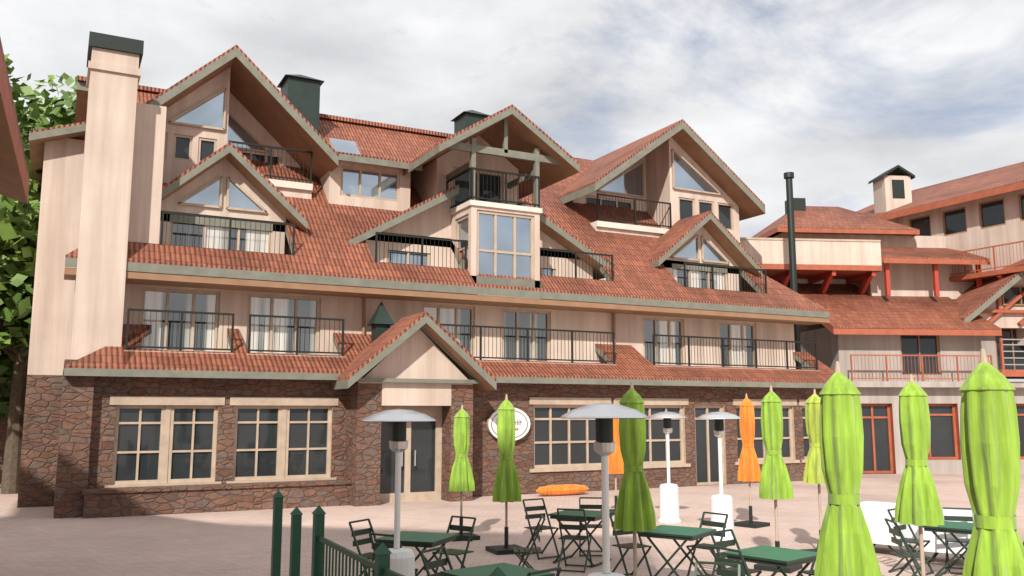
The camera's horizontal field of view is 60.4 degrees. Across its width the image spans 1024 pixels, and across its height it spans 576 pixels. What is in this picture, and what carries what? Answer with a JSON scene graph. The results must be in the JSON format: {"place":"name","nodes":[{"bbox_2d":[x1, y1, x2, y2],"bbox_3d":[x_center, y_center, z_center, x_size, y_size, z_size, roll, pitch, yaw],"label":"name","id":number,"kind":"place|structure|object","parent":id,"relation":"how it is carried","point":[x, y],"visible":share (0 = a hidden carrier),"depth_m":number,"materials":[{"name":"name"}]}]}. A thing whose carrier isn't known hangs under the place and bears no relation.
{"place":"outdoors","nodes":[
{"label":"outdoors","id":0,"kind":"place"},
{"bbox_2d":[0,38,29,203],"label":"roof","id":1,"kind":"structure","parent":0,"point":[14,178],"depth_m":9.15,"materials":[{"name":"paint"}]},
{"bbox_2d":[17,31,834,518],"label":"lodge building","id":2,"kind":"structure","parent":0,"point":[255,289],"depth_m":24.43,"materials":[{"name":"stone"}]},
{"bbox_2d":[487,408,529,439],"bbox_3d":[-0.101,3.806,24.568,1.320,0.940,0.168,4,-9,-27],"label":"sign","id":3,"kind":"object","parent":2,"relation":"attached to","point":[522,423],"visible":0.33,"depth_m":24.61,"materials":[{"name":"white paint"}]},
{"bbox_2d":[0,473,1023,575],"bbox_3d":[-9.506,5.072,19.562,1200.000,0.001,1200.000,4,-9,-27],"label":"plaza ground","id":4,"kind":"structure","parent":0,"point":[38,541],"depth_m":16.60,"materials":[{"name":"beige concrete"}]},
{"bbox_2d":[0,385,9,484],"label":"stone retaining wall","id":5,"kind":"structure","parent":4,"relation":"on","point":[3,426],"depth_m":28.02,"materials":[{"name":"brown stone"}]},
{"bbox_2d":[0,217,35,418],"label":"tree","id":6,"kind":"object","parent":4,"relation":"on","point":[19,326],"visible":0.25,"depth_m":25.11,"materials":[{"name":"green plant"}]},
{"bbox_2d":[0,159,42,493],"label":"tree","id":7,"kind":"object","parent":4,"relation":"on","point":[13,228],"visible":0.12,"depth_m":25.03,"materials":[{"name":"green plant"}]},
{"bbox_2d":[4,54,42,220],"bbox_3d":[-17.246,-0.784,32.229,8.885,15.151,8.599,-2,-8,15],"label":"tree","id":8,"kind":"object","parent":4,"relation":"on","point":[23,89],"visible":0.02,"depth_m":31.55,"materials":[{"name":"green plant"}]},
{"bbox_2d":[16,73,77,150],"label":"tree","id":9,"kind":"object","parent":4,"relation":"on","point":[47,105],"visible":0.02,"depth_m":40.43,"materials":[{"name":"green plant"}]},
{"bbox_2d":[18,82,76,154],"bbox_3d":[-18.757,-0.603,34.511,9.781,15.413,9.113,-3,-9,21],"label":"tree","id":10,"kind":"object","parent":4,"relation":"on","point":[67,119],"visible":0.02,"depth_m":33.91,"materials":[{"name":"green plant"}]},
{"bbox_2d":[349,518,376,575],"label":"folding chair","id":11,"kind":"object","parent":4,"relation":"on","point":[357,543],"visible":0.45,"depth_m":11.41,"materials":[{"name":"green metal"}]},
{"bbox_2d":[271,490,505,575],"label":"green fence","id":12,"kind":"object","parent":4,"relation":"on","point":[380,566],"visible":1,"depth_m":10.15,"materials":[{"name":"green metal"}]},
{"bbox_2d":[369,533,417,575],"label":"folding chair","id":13,"kind":"object","parent":4,"relation":"on","point":[375,546],"visible":0.29,"depth_m":10.27,"materials":[{"name":"green metal"}]},
{"bbox_2d":[362,409,435,575],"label":"patio heater","id":14,"kind":"object","parent":4,"relation":"on","point":[402,561],"visible":0.97,"depth_m":9.71,"materials":[{"name":"white paint"}]},
{"bbox_2d":[374,531,458,575],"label":"bistro table","id":15,"kind":"object","parent":4,"relation":"on","point":[425,540],"visible":0.81,"depth_m":10.93,"materials":[{"name":"green metal"}]},
{"bbox_2d":[420,546,452,575],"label":"folding chair","id":16,"kind":"object","parent":4,"relation":"on","point":[435,564],"visible":0.99,"depth_m":9.07,"materials":[{"name":"green metal"}]},
{"bbox_2d":[432,515,475,571],"bbox_3d":[-0.765,3.520,11.694,0.422,0.899,0.480,-6,-10,35],"label":"folding chair","id":17,"kind":"object","parent":4,"relation":"on","point":[456,552],"visible":0.84,"depth_m":11.75,"materials":[{"name":"green metal"}]},
{"bbox_2d":[449,404,479,541],"bbox_3d":[-0.929,3.374,16.212,0.540,2.430,0.540,3,-9,-23],"label":"closed umbrella","id":18,"kind":"object","parent":4,"relation":"on","point":[461,479],"visible":0.99,"depth_m":16.14,"materials":[{"name":"green fabric"}]},
{"bbox_2d":[440,563,554,575],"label":"bistro table","id":19,"kind":"object","parent":4,"relation":"on","point":[507,569],"visible":0.96,"depth_m":8.65,"materials":[{"name":"green metal"}]},
{"bbox_2d":[485,394,524,554],"bbox_3d":[-0.093,3.086,14.735,0.540,2.590,0.540,3,-9,-22],"label":"closed umbrella","id":20,"kind":"object","parent":4,"relation":"on","point":[506,489],"visible":1,"depth_m":14.65,"materials":[{"name":"green fabric"}]},
{"bbox_2d":[512,515,544,568],"bbox_3d":[0.234,3.541,11.840,0.480,0.899,0.422,0,-8,-3],"label":"folding chair","id":21,"kind":"object","parent":4,"relation":"on","point":[532,549],"visible":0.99,"depth_m":11.76,"materials":[{"name":"green metal"}]},
{"bbox_2d":[521,498,558,559],"bbox_3d":[0.452,3.861,14.119,0.422,0.899,0.480,6,-10,-35],"label":"folding chair","id":22,"kind":"object","parent":4,"relation":"on","point":[533,516],"visible":0.82,"depth_m":14.18,"materials":[{"name":"green metal"}]},
{"bbox_2d":[527,567,560,575],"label":"folding chair","id":23,"kind":"object","parent":4,"relation":"on","point":[546,570],"visible":1,"depth_m":7.91,"materials":[{"name":"green metal"}]},
{"bbox_2d":[535,484,588,495],"bbox_3d":[1.404,5.593,24.347,1.700,0.285,0.420,4,-9,-27],"label":"kayak","id":24,"kind":"object","parent":4,"relation":"on","point":[562,489],"visible":1,"depth_m":24.16,"materials":[{"name":"orange plastic"}]},
{"bbox_2d":[557,508,592,572],"bbox_3d":[0.923,3.700,12.978,0.422,0.899,0.480,-3,-8,19],"label":"folding chair","id":25,"kind":"object","parent":4,"relation":"on","point":[572,527],"visible":0.94,"depth_m":12.90,"materials":[{"name":"green metal"}]},
{"bbox_2d":[547,510,612,566],"bbox_3d":[1.086,3.867,13.614,0.800,0.748,0.800,-4,-9,28],"label":"bistro table","id":26,"kind":"object","parent":4,"relation":"on","point":[592,515],"visible":0.8,"depth_m":13.47,"materials":[{"name":"green metal"}]},
{"bbox_2d":[579,497,602,556],"bbox_3d":[1.308,3.892,14.336,0.422,0.899,0.480,-1,-8,5],"label":"folding chair","id":27,"kind":"object","parent":4,"relation":"on","point":[590,507],"visible":0.36,"depth_m":14.51,"materials":[{"name":"green metal"}]},
{"bbox_2d":[560,403,648,575],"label":"patio heater","id":28,"kind":"object","parent":4,"relation":"on","point":[603,415],"visible":1,"depth_m":8.17,"materials":[{"name":"white paint"}]},
{"bbox_2d":[601,400,623,514],"bbox_3d":[2.374,3.862,20.188,0.540,2.570,0.540,3,-8,-18],"label":"closed umbrella","id":29,"kind":"object","parent":4,"relation":"on","point":[616,463],"visible":0.41,"depth_m":20.06,"materials":[{"name":"orange fabric"}]},
{"bbox_2d":[609,512,651,575],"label":"folding chair","id":30,"kind":"object","parent":4,"relation":"on","point":[627,546],"visible":0.77,"depth_m":12.20,"materials":[{"name":"green metal"}]},
{"bbox_2d":[614,382,655,575],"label":"closed umbrella","id":31,"kind":"object","parent":4,"relation":"on","point":[634,512],"visible":0.95,"depth_m":10.12,"materials":[{"name":"green fabric"}]},
{"bbox_2d":[649,412,686,522],"bbox_3d":[3.324,3.787,18.681,0.840,2.300,0.840,4,-9,-27],"label":"patio heater","id":32,"kind":"object","parent":4,"relation":"on","point":[669,501],"visible":1,"depth_m":18.46,"materials":[{"name":"white paint"}]},
{"bbox_2d":[637,525,715,575],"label":"bistro table","id":33,"kind":"object","parent":4,"relation":"on","point":[675,533],"visible":0.94,"depth_m":11.49,"materials":[{"name":"green metal"}]},
{"bbox_2d":[686,512,727,575],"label":"folding chair","id":34,"kind":"object","parent":4,"relation":"on","point":[706,546],"visible":0.69,"depth_m":12.22,"materials":[{"name":"green metal"}]},
{"bbox_2d":[694,561,740,575],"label":"folding chair","id":35,"kind":"object","parent":4,"relation":"on","point":[719,563],"visible":1,"depth_m":8.28,"materials":[{"name":"green metal"}]},
{"bbox_2d":[696,412,741,540],"bbox_3d":[3.848,3.438,16.202,0.840,2.300,0.840,4,-9,-27],"label":"patio heater","id":36,"kind":"object","parent":4,"relation":"on","point":[720,502],"visible":0.91,"depth_m":16.02,"materials":[{"name":"white paint"}]},
{"bbox_2d":[710,545,749,575],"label":"folding chair","id":37,"kind":"object","parent":4,"relation":"on","point":[720,571],"visible":0.94,"depth_m":9.16,"materials":[{"name":"green metal"}]},
{"bbox_2d":[710,529,761,575],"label":"folding chair","id":38,"kind":"object","parent":4,"relation":"on","point":[732,542],"visible":0.59,"depth_m":10.40,"materials":[{"name":"green metal"}]},
{"bbox_2d":[734,393,769,528],"bbox_3d":[4.851,3.506,18.012,0.540,2.670,0.540,7,-11,-42],"label":"closed umbrella","id":39,"kind":"object","parent":4,"relation":"on","point":[749,470],"visible":0.99,"depth_m":17.93,"materials":[{"name":"orange fabric"}]},
{"bbox_2d":[723,545,816,575],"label":"bistro table","id":40,"kind":"object","parent":4,"relation":"on","point":[779,557],"visible":0.9,"depth_m":9.66,"materials":[{"name":"green metal"}]},
{"bbox_2d":[754,386,802,573],"bbox_3d":[3.930,2.813,13.155,0.540,2.690,0.540,-6,-10,36],"label":"closed umbrella","id":41,"kind":"object","parent":4,"relation":"on","point":[775,483],"visible":0.99,"depth_m":13.09,"materials":[{"name":"green fabric"}]},
{"bbox_2d":[784,172,800,368],"bbox_3d":[10.786,1.218,33.455,0.400,11.500,0.400,4,-9,-27],"label":"flue pipe","id":42,"kind":"object","parent":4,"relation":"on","point":[788,176],"visible":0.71,"depth_m":33.77,"materials":[{"name":"grey metal"}]},
{"bbox_2d":[798,541,818,575],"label":"folding chair","id":43,"kind":"object","parent":4,"relation":"on","point":[810,572],"visible":0.16,"depth_m":10.27,"materials":[{"name":"green metal"}]},
{"bbox_2d":[800,389,824,551],"bbox_3d":[5.000,2.990,14.343,0.540,2.670,0.540,3,-8,-19],"label":"closed umbrella","id":44,"kind":"object","parent":4,"relation":"on","point":[813,473],"visible":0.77,"depth_m":14.32,"materials":[{"name":"green fabric"}]},
{"bbox_2d":[814,361,881,575],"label":"closed umbrella","id":45,"kind":"object","parent":4,"relation":"on","point":[845,546],"visible":1,"depth_m":6.67,"materials":[{"name":"green fabric"}]},
{"bbox_2d":[860,501,918,551],"bbox_3d":[6.175,3.996,14.606,0.890,0.769,0.890,8,-11,-44],"label":"covered table","id":46,"kind":"object","parent":4,"relation":"on","point":[875,514],"visible":0.32,"depth_m":14.25,"materials":[{"name":"white fabric"}]},
{"bbox_2d":[884,518,930,575],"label":"folding chair","id":47,"kind":"object","parent":4,"relation":"on","point":[903,554],"visible":0.96,"depth_m":11.42,"materials":[{"name":"green metal"}]},
{"bbox_2d":[887,508,933,575],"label":"folding chair","id":48,"kind":"object","parent":4,"relation":"on","point":[915,540],"visible":0.66,"depth_m":12.67,"materials":[{"name":"green metal"}]},
{"bbox_2d":[895,374,943,575],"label":"closed umbrella","id":49,"kind":"object","parent":4,"relation":"on","point":[918,503],"visible":1,"depth_m":9.74,"materials":[{"name":"green fabric"}]},
{"bbox_2d":[923,509,972,562],"bbox_3d":[6.783,3.856,13.615,0.740,0.768,0.740,-5,-10,34],"label":"covered table","id":50,"kind":"object","parent":4,"relation":"on","point":[936,545],"visible":0.3,"depth_m":13.36,"materials":[{"name":"white fabric"}]},
{"bbox_2d":[923,521,973,575],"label":"bistro table","id":51,"kind":"object","parent":4,"relation":"on","point":[951,527],"visible":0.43,"depth_m":12.00,"materials":[{"name":"green metal"}]},
{"bbox_2d":[942,507,973,573],"bbox_3d":[6.514,3.669,12.754,0.422,0.899,0.480,-3,-8,19],"label":"folding chair","id":52,"kind":"object","parent":4,"relation":"on","point":[958,518],"visible":0.54,"depth_m":12.88,"materials":[{"name":"green metal"}]},
{"bbox_2d":[959,349,1023,575],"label":"closed umbrella","id":53,"kind":"object","parent":4,"relation":"on","point":[990,441],"visible":1,"depth_m":5.32,"materials":[{"name":"green fabric"}]},
{"bbox_2d":[0,0,1023,381],"label":"sky","id":54,"kind":"structure","parent":0,"point":[837,95],"materials":[{"name":"white"}]},
{"bbox_2d":[740,165,1023,473],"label":"building","id":55,"kind":"structure","parent":0,"point":[894,301],"depth_m":35.27,"materials":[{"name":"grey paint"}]},
{"bbox_2d":[856,162,1023,343],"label":"building","id":56,"kind":"structure","parent":55,"relation":"attached to","point":[981,214],"depth_m":37.70,"materials":[{"name":"beige paint"}]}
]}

